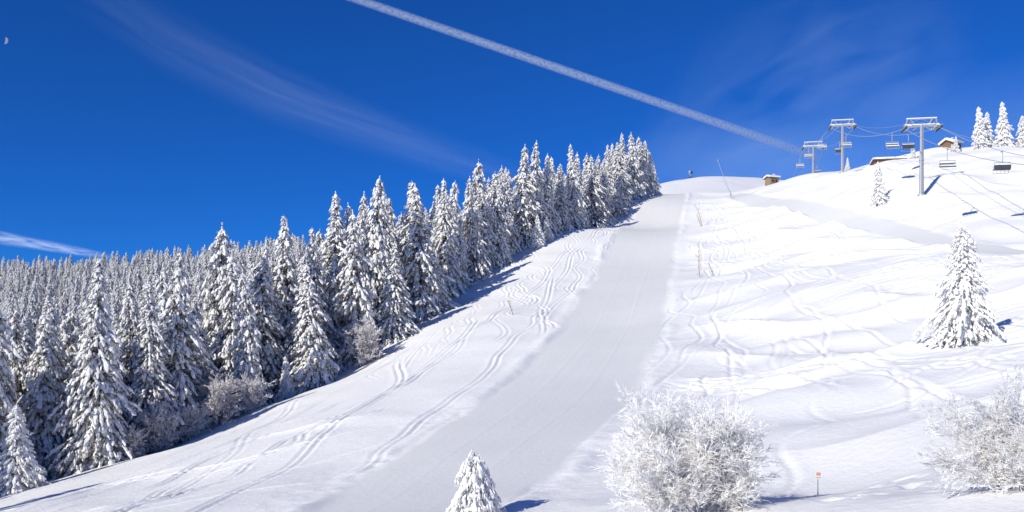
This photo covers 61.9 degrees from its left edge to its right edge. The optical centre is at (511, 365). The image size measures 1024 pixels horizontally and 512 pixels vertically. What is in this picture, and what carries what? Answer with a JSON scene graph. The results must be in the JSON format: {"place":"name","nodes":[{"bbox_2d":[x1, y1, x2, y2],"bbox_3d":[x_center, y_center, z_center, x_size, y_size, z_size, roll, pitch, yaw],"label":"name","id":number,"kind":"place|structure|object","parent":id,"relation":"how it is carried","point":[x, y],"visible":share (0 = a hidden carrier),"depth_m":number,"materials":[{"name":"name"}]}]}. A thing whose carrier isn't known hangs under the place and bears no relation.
{"place":"outdoors","nodes":[
{"label":"outdoors","id":0,"kind":"place"},
{"bbox_2d":[0,146,1023,511],"bbox_3d":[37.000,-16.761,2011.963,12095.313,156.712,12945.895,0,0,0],"label":"snow slope terrain","id":1,"kind":"structure","parent":0,"point":[800,314],"depth_m":85.97,"materials":[{"name":"white snow"}]},
{"bbox_2d":[3,305,35,419],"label":"snowy spruce tree","id":2,"kind":"object","parent":1,"relation":"on","point":[17,335],"visible":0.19,"depth_m":97.18,"materials":[{"name":"white snow"}]},
{"bbox_2d":[0,403,50,496],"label":"snowy spruce tree","id":3,"kind":"object","parent":1,"relation":"on","point":[18,474],"visible":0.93,"depth_m":78.57,"materials":[{"name":"white snow"}]},
{"bbox_2d":[17,312,68,480],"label":"snowy spruce tree","id":4,"kind":"object","parent":1,"relation":"on","point":[40,394],"visible":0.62,"depth_m":90.62,"materials":[{"name":"white snow"}]},
{"bbox_2d":[58,306,82,389],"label":"snowy spruce tree","id":5,"kind":"object","parent":1,"relation":"on","point":[68,325],"visible":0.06,"depth_m":99.94,"materials":[{"name":"white snow"}]},
{"bbox_2d":[43,259,142,479],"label":"snowy spruce tree","id":6,"kind":"object","parent":1,"relation":"on","point":[92,422],"visible":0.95,"depth_m":88.34,"materials":[{"name":"white snow"}]},
{"bbox_2d":[67,290,137,452],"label":"snowy spruce tree","id":7,"kind":"object","parent":1,"relation":"on","point":[85,305],"visible":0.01,"depth_m":96.91,"materials":[{"name":"white snow"}]},
{"bbox_2d":[114,424,149,458],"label":"frosted deciduous shrub","id":8,"kind":"object","parent":1,"relation":"on","point":[133,437],"visible":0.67,"depth_m":90.55,"materials":[{"name":"white plant"}]},
{"bbox_2d":[136,277,167,364],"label":"snowy spruce tree","id":9,"kind":"object","parent":1,"relation":"on","point":[138,334],"visible":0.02,"depth_m":107.53,"materials":[{"name":"white snow"}]},
{"bbox_2d":[123,282,188,457],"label":"snowy spruce tree","id":10,"kind":"object","parent":1,"relation":"on","point":[149,382],"visible":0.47,"depth_m":99.52,"materials":[{"name":"white snow"}]},
{"bbox_2d":[134,402,188,452],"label":"frosted deciduous shrub","id":11,"kind":"object","parent":1,"relation":"on","point":[160,427],"visible":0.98,"depth_m":95.26,"materials":[{"name":"white plant"}]},
{"bbox_2d":[173,402,211,440],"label":"frosted deciduous shrub","id":12,"kind":"object","parent":1,"relation":"on","point":[194,425],"visible":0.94,"depth_m":99.57,"materials":[{"name":"white plant"}]},
{"bbox_2d":[182,296,218,424],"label":"snowy spruce tree","id":13,"kind":"object","parent":1,"relation":"on","point":[195,312],"visible":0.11,"depth_m":112.26,"materials":[{"name":"white snow"}]},
{"bbox_2d":[182,222,242,414],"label":"snowy spruce tree","id":14,"kind":"object","parent":1,"relation":"on","point":[220,257],"visible":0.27,"depth_m":117.74,"materials":[{"name":"white snow"}]},
{"bbox_2d":[196,369,247,426],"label":"frosted deciduous shrub","id":15,"kind":"object","parent":1,"relation":"on","point":[223,405],"visible":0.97,"depth_m":103.15,"materials":[{"name":"white plant"}]},
{"bbox_2d":[209,250,265,419],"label":"snowy spruce tree","id":16,"kind":"object","parent":1,"relation":"on","point":[224,356],"visible":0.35,"depth_m":115.14,"materials":[{"name":"white snow"}]},
{"bbox_2d":[218,270,271,417],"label":"snowy spruce tree","id":17,"kind":"object","parent":1,"relation":"on","point":[245,355],"visible":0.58,"depth_m":109.68,"materials":[{"name":"white snow"}]},
{"bbox_2d":[231,372,276,412],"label":"frosted deciduous shrub","id":18,"kind":"object","parent":1,"relation":"on","point":[252,393],"visible":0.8,"depth_m":106.58,"materials":[{"name":"white plant"}]},
{"bbox_2d":[249,243,288,405],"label":"snowy spruce tree","id":19,"kind":"object","parent":1,"relation":"on","point":[270,356],"visible":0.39,"depth_m":122.86,"materials":[{"name":"white snow"}]},
{"bbox_2d":[253,265,287,371],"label":"snowy spruce tree","id":20,"kind":"object","parent":1,"relation":"on","point":[277,339],"visible":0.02,"depth_m":127.03,"materials":[{"name":"white snow"}]},
{"bbox_2d":[267,216,298,391],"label":"snowy spruce tree","id":21,"kind":"object","parent":1,"relation":"on","point":[285,274],"visible":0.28,"depth_m":128.59,"materials":[{"name":"white snow"}]},
{"bbox_2d":[275,357,296,401],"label":"snowy spruce tree","id":22,"kind":"object","parent":1,"relation":"on","point":[286,388],"visible":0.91,"depth_m":116.55,"materials":[{"name":"white snow"}]},
{"bbox_2d":[264,256,339,398],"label":"snowy spruce tree","id":23,"kind":"object","parent":1,"relation":"on","point":[294,321],"visible":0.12,"depth_m":125.19,"materials":[{"name":"white snow"}]},
{"bbox_2d":[287,263,339,394],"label":"snowy spruce tree","id":24,"kind":"object","parent":1,"relation":"on","point":[314,368],"visible":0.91,"depth_m":120.42,"materials":[{"name":"white snow"}]},
{"bbox_2d":[0,143,629,468],"bbox_3d":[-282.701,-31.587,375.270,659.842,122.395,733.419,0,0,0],"label":"distant spruce forest","id":25,"kind":"object","parent":1,"relation":"on","point":[35,292],"visible":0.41,"depth_m":208.96,"materials":[{"name":"white plant"}]},
{"bbox_2d":[306,227,350,370],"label":"snowy spruce tree","id":26,"kind":"object","parent":1,"relation":"on","point":[318,280],"visible":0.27,"depth_m":132.42,"materials":[{"name":"white snow"}]},
{"bbox_2d":[317,191,350,365],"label":"snowy spruce tree","id":27,"kind":"object","parent":1,"relation":"on","point":[335,242],"visible":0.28,"depth_m":136.91,"materials":[{"name":"white snow"}]},
{"bbox_2d":[329,209,380,372],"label":"snowy spruce tree","id":28,"kind":"object","parent":1,"relation":"on","point":[354,303],"visible":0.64,"depth_m":132.34,"materials":[{"name":"white snow"}]},
{"bbox_2d":[343,203,368,325],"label":"snowy spruce tree","id":29,"kind":"object","parent":1,"relation":"on","point":[348,210],"visible":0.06,"depth_m":140.06,"materials":[{"name":"white snow"}]},
{"bbox_2d":[345,191,369,268],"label":"snowy spruce tree","id":30,"kind":"object","parent":1,"relation":"on","point":[363,216],"visible":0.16,"depth_m":146.46,"materials":[{"name":"white snow"}]},
{"bbox_2d":[343,317,385,365],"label":"frosted deciduous shrub","id":31,"kind":"object","parent":1,"relation":"on","point":[361,348],"visible":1,"depth_m":125.78,"materials":[{"name":"white plant"}]},
{"bbox_2d":[360,176,391,341],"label":"snowy spruce tree","id":32,"kind":"object","parent":1,"relation":"on","point":[376,253],"visible":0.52,"depth_m":140.94,"materials":[{"name":"white snow"}]},
{"bbox_2d":[381,191,403,313],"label":"snowy spruce tree","id":33,"kind":"object","parent":1,"relation":"on","point":[389,239],"visible":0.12,"depth_m":149.57,"materials":[{"name":"white snow"}]},
{"bbox_2d":[374,241,422,349],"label":"snowy spruce tree","id":34,"kind":"object","parent":1,"relation":"on","point":[395,323],"visible":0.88,"depth_m":136.61,"materials":[{"name":"white snow"}]},
{"bbox_2d":[398,184,444,322],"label":"snowy spruce tree","id":35,"kind":"object","parent":1,"relation":"on","point":[417,252],"visible":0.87,"depth_m":148.64,"materials":[{"name":"white snow"}]},
{"bbox_2d":[396,181,460,319],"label":"snowy spruce tree","id":36,"kind":"object","parent":1,"relation":"on","point":[451,305],"visible":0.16,"depth_m":153.68,"materials":[{"name":"white snow"}]},
{"bbox_2d":[409,229,451,321],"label":"snowy spruce tree","id":37,"kind":"object","parent":1,"relation":"on","point":[439,292],"visible":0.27,"depth_m":150.73,"materials":[{"name":"white snow"}]},
{"bbox_2d":[430,178,469,298],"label":"snowy spruce tree","id":38,"kind":"object","parent":1,"relation":"on","point":[445,239],"visible":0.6,"depth_m":163.47,"materials":[{"name":"white snow"}]},
{"bbox_2d":[448,180,466,285],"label":"snowy spruce tree","id":39,"kind":"object","parent":1,"relation":"on","point":[453,195],"visible":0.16,"depth_m":171.49,"materials":[{"name":"white snow"}]},
{"bbox_2d":[453,215,473,290],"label":"snowy spruce tree","id":40,"kind":"object","parent":1,"relation":"on","point":[461,256],"visible":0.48,"depth_m":167.61,"materials":[{"name":"grey snow"}]},
{"bbox_2d":[446,449,506,511],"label":"snowy spruce tree","id":41,"kind":"object","parent":1,"relation":"on","point":[469,497],"visible":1,"depth_m":37.66,"materials":[{"name":"white snow"}]},
{"bbox_2d":[459,176,494,282],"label":"snowy spruce tree","id":42,"kind":"object","parent":1,"relation":"on","point":[478,268],"visible":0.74,"depth_m":176.81,"materials":[{"name":"white snow"}]},
{"bbox_2d":[468,189,502,271],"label":"snowy spruce tree","id":43,"kind":"object","parent":1,"relation":"on","point":[490,246],"visible":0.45,"depth_m":181.94,"materials":[{"name":"white snow"}]},
{"bbox_2d":[486,173,514,268],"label":"snowy spruce tree","id":44,"kind":"object","parent":1,"relation":"on","point":[499,229],"visible":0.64,"depth_m":184.86,"materials":[{"name":"white snow"}]},
{"bbox_2d":[497,169,521,255],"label":"snowy spruce tree","id":45,"kind":"object","parent":1,"relation":"on","point":[512,243],"visible":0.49,"depth_m":192.85,"materials":[{"name":"white snow"}]},
{"bbox_2d":[509,146,545,250],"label":"snowy spruce tree","id":46,"kind":"object","parent":1,"relation":"on","point":[521,200],"visible":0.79,"depth_m":197.08,"materials":[{"name":"white snow"}]},
{"bbox_2d":[529,214,545,248],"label":"snowy spruce tree","id":47,"kind":"object","parent":1,"relation":"on","point":[537,238],"visible":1,"depth_m":194.39,"materials":[{"name":"white snow"}]},
{"bbox_2d":[526,140,555,237],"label":"snowy spruce tree","id":48,"kind":"object","parent":1,"relation":"on","point":[539,183],"visible":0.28,"depth_m":203.99,"materials":[{"name":"white snow"}]},
{"bbox_2d":[542,216,554,241],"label":"snowy spruce tree","id":49,"kind":"object","parent":1,"relation":"on","point":[549,235],"visible":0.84,"depth_m":199.55,"materials":[{"name":"white snow"}]},
{"bbox_2d":[540,153,563,236],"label":"snowy spruce tree","id":50,"kind":"object","parent":1,"relation":"on","point":[549,201],"visible":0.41,"depth_m":207.60,"materials":[{"name":"white snow"}]},
{"bbox_2d":[553,164,573,231],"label":"snowy spruce tree","id":51,"kind":"object","parent":1,"relation":"on","point":[560,203],"visible":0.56,"depth_m":212.79,"materials":[{"name":"white snow"}]},
{"bbox_2d":[564,145,588,228],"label":"snowy spruce tree","id":52,"kind":"object","parent":1,"relation":"on","point":[574,194],"visible":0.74,"depth_m":216.88,"materials":[{"name":"white snow"}]},
{"bbox_2d":[571,210,588,227],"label":"frosted deciduous shrub","id":53,"kind":"object","parent":1,"relation":"on","point":[582,216],"visible":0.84,"depth_m":216.47,"materials":[{"name":"white plant"}]},
{"bbox_2d":[574,157,590,226],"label":"snowy spruce tree","id":54,"kind":"object","parent":1,"relation":"on","point":[578,173],"visible":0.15,"depth_m":227.62,"materials":[{"name":"white snow"}]},
{"bbox_2d":[582,156,613,226],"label":"snowy spruce tree","id":55,"kind":"object","parent":1,"relation":"on","point":[595,203],"visible":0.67,"depth_m":233.22,"materials":[{"name":"white snow"}]},
{"bbox_2d":[596,205,611,223],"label":"frosted deciduous shrub","id":56,"kind":"object","parent":1,"relation":"on","point":[607,216],"visible":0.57,"depth_m":234.98,"materials":[{"name":"white plant"}]},
{"bbox_2d":[597,164,618,224],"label":"snowy spruce tree","id":57,"kind":"object","parent":1,"relation":"on","point":[602,176],"visible":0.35,"depth_m":238.85,"materials":[{"name":"white snow"}]},
{"bbox_2d":[597,158,628,217],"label":"snowy spruce tree","id":58,"kind":"object","parent":1,"relation":"on","point":[620,208],"visible":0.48,"depth_m":246.06,"materials":[{"name":"white snow"}]},
{"bbox_2d":[610,142,636,209],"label":"snowy spruce tree","id":59,"kind":"object","parent":1,"relation":"on","point":[621,176],"visible":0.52,"depth_m":253.27,"materials":[{"name":"white snow"}]},
{"bbox_2d":[618,134,628,170],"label":"snowy spruce tree","id":60,"kind":"object","parent":1,"relation":"on","point":[622,144],"visible":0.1,"depth_m":269.99,"materials":[{"name":"white snow"}]},
{"bbox_2d":[619,144,636,199],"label":"snowy spruce tree","id":61,"kind":"object","parent":1,"relation":"on","point":[628,175],"visible":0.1,"depth_m":262.82,"materials":[{"name":"white snow"}]},
{"bbox_2d":[626,134,647,199],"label":"snowy spruce tree","id":62,"kind":"object","parent":1,"relation":"on","point":[634,171],"visible":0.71,"depth_m":266.75,"materials":[{"name":"white snow"}]},
{"bbox_2d":[635,137,654,197],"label":"snowy spruce tree","id":63,"kind":"object","parent":1,"relation":"on","point":[641,161],"visible":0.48,"depth_m":272.87,"materials":[{"name":"white snow"}]},
{"bbox_2d":[641,141,661,195],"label":"snowy spruce tree","id":64,"kind":"object","parent":1,"relation":"on","point":[648,159],"visible":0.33,"depth_m":278.68,"materials":[{"name":"white snow"}]},
{"bbox_2d":[652,165,662,194],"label":"snowy spruce tree","id":65,"kind":"object","parent":1,"relation":"on","point":[656,185],"visible":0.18,"depth_m":288.68,"materials":[{"name":"white snow"}]},
{"bbox_2d":[588,380,788,511],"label":"frosted shrub","id":66,"kind":"object","parent":1,"relation":"on","point":[706,462],"visible":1,"depth_m":28.47,"materials":[{"name":"white plant"}]},
{"bbox_2d":[763,174,780,185],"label":"stone hut","id":67,"kind":"object","parent":1,"relation":"on","point":[771,179],"visible":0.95,"depth_m":260.76,"materials":[{"name":"beige stone"}]},
{"bbox_2d":[802,141,823,172],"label":"ski lift pylon","id":68,"kind":"object","parent":1,"relation":"on","point":[813,161],"visible":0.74,"depth_m":267.77,"materials":[{"name":"metal"}]},
{"bbox_2d":[814,471,822,494],"bbox_3d":[11.900,4.743,33.182,0.340,1.330,0.085,0,0,0],"label":"trail sign","id":69,"kind":"object","parent":1,"relation":"on","point":[818,475],"visible":0.87,"depth_m":33.15,"materials":[{"name":"metal"}]},
{"bbox_2d":[828,119,856,172],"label":"ski lift pylon","id":70,"kind":"object","parent":1,"relation":"on","point":[831,126],"visible":0.96,"depth_m":219.73,"materials":[{"name":"metal"}]},
{"bbox_2d":[844,157,850,170],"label":"snowy spruce tree","id":71,"kind":"object","parent":1,"relation":"on","point":[847,167],"visible":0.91,"depth_m":224.68,"materials":[{"name":"white snow"}]},
{"bbox_2d":[868,162,889,207],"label":"snowy spruce tree","id":72,"kind":"object","parent":1,"relation":"on","point":[878,197],"visible":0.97,"depth_m":164.50,"materials":[{"name":"white snow"}]},
{"bbox_2d":[870,155,918,164],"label":"wooden barn","id":73,"kind":"structure","parent":1,"relation":"on","point":[874,160],"depth_m":200.82,"materials":[{"name":"brown wood"}]},
{"bbox_2d":[909,148,917,158],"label":"snowy spruce tree","id":74,"kind":"object","parent":1,"relation":"on","point":[912,155],"visible":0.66,"depth_m":196.69,"materials":[{"name":"white snow"}]},
{"bbox_2d":[901,117,942,195],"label":"ski lift pylon","id":75,"kind":"object","parent":1,"relation":"on","point":[921,163],"visible":0.95,"depth_m":159.70,"materials":[{"name":"metal"}]},
{"bbox_2d":[938,137,963,148],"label":"wooden chalet","id":76,"kind":"object","parent":1,"relation":"on","point":[947,142],"visible":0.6,"depth_m":207.08,"materials":[{"name":"brown wood"}]},
{"bbox_2d":[953,137,959,151],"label":"snowy spruce tree","id":77,"kind":"object","parent":1,"relation":"on","point":[955,146],"visible":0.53,"depth_m":199.81,"materials":[{"name":"white snow"}]},
{"bbox_2d":[911,221,1007,347],"bbox_3d":[33.839,-5.279,64.608,6.756,11.271,6.562,0,-1,22],"label":"snowy spruce tree","id":78,"kind":"object","parent":1,"relation":"on","point":[961,316],"visible":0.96,"depth_m":63.57,"materials":[{"name":"white snow"}]},
{"bbox_2d":[907,356,1023,496],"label":"frosted shrub","id":79,"kind":"object","parent":1,"relation":"on","point":[996,446],"visible":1,"depth_m":23.90,"materials":[{"name":"white plant"}]},
{"bbox_2d":[972,138,977,149],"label":"snowy spruce tree","id":80,"kind":"object","parent":1,"relation":"on","point":[975,145],"visible":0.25,"depth_m":195.84,"materials":[{"name":"white snow"}]},
{"bbox_2d":[971,106,991,149],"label":"snowy spruce tree","id":81,"kind":"object","parent":1,"relation":"on","point":[979,133],"visible":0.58,"depth_m":197.48,"materials":[{"name":"white snow"}]},
{"bbox_2d":[983,113,995,146],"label":"snowy spruce tree","id":82,"kind":"object","parent":1,"relation":"on","point":[988,126],"visible":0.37,"depth_m":201.43,"materials":[{"name":"white snow"}]},
{"bbox_2d":[994,102,1014,146],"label":"snowy spruce tree","id":83,"kind":"object","parent":1,"relation":"on","point":[1004,137],"visible":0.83,"depth_m":199.41,"materials":[{"name":"white snow"}]},
{"bbox_2d":[1013,116,1023,146],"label":"snowy spruce tree","id":84,"kind":"object","parent":1,"relation":"on","point":[1019,141],"visible":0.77,"depth_m":201.82,"materials":[{"name":"white snow"}]},
{"bbox_3d":[61.000,-11.388,62.000,6.400,14.603,3.600,0,0,9],"label":"ski lift pylon","id":85,"kind":"object","parent":1,"relation":"on","visible":0},
{"bbox_2d":[794,128,1023,173],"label":"lift cable","id":86,"kind":"object","parent":85,"relation":"attached to","point":[926,140],"visible":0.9,"depth_m":143.46,"materials":[{"name":"metal"}]},
{"bbox_2d":[796,163,803,167],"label":"chairlift chair","id":87,"kind":"object","parent":86,"relation":"hanging from","point":[798,165],"visible":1,"depth_m":277.01,"materials":[{"name":"metal"}]},
{"bbox_2d":[804,147,812,156],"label":"chairlift chair","id":88,"kind":"object","parent":86,"relation":"hanging from","point":[808,154],"visible":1,"depth_m":256.73,"materials":[{"name":"metal"}]},
{"bbox_2d":[817,137,826,149],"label":"chairlift chair","id":89,"kind":"object","parent":86,"relation":"hanging from","point":[822,146],"visible":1,"depth_m":232.26,"materials":[{"name":"metal"}]},
{"bbox_2d":[841,133,851,147],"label":"chairlift chair","id":90,"kind":"object","parent":86,"relation":"hanging from","point":[846,144],"visible":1,"depth_m":203.40,"materials":[{"name":"metal"}]},
{"bbox_2d":[885,132,898,148],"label":"chairlift chair","id":91,"kind":"object","parent":86,"relation":"hanging from","point":[891,144],"visible":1,"depth_m":167.63,"materials":[{"name":"metal"}]},
{"bbox_2d":[939,148,956,169],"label":"chairlift chair","id":92,"kind":"object","parent":86,"relation":"hanging from","point":[947,164],"visible":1,"depth_m":136.98,"materials":[{"name":"metal"}]},
{"bbox_2d":[805,119,1020,164],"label":"lift signal cable","id":93,"kind":"object","parent":85,"relation":"attached to","point":[933,124],"visible":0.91,"depth_m":152.16,"materials":[{"name":"metal"}]},
{"bbox_2d":[816,128,1022,165],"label":"lift cable","id":94,"kind":"object","parent":85,"relation":"attached to","point":[943,129],"visible":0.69,"depth_m":151.43,"materials":[{"name":"metal"}]},
{"bbox_2d":[901,134,914,150],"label":"chairlift chair","id":95,"kind":"object","parent":94,"relation":"hanging from","point":[908,146],"visible":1,"depth_m":177.29,"materials":[{"name":"metal"}]},
{"bbox_2d":[993,150,1010,173],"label":"chairlift chair","id":96,"kind":"object","parent":94,"relation":"hanging from","point":[997,167],"visible":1,"depth_m":130.89,"materials":[{"name":"metal"}]},
{"bbox_2d":[0,0,1023,267],"label":"sky","id":97,"kind":"structure","parent":0,"point":[129,127],"materials":[{"name":"blue"}]},
{"bbox_2d":[353,0,787,146],"bbox_3d":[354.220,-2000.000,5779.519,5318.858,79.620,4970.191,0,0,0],"label":"contrail","id":98,"kind":"object","parent":97,"relation":"in","point":[538,61],"visible":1,"depth_m":5760.64,"materials":[{"name":"white"}]}
]}

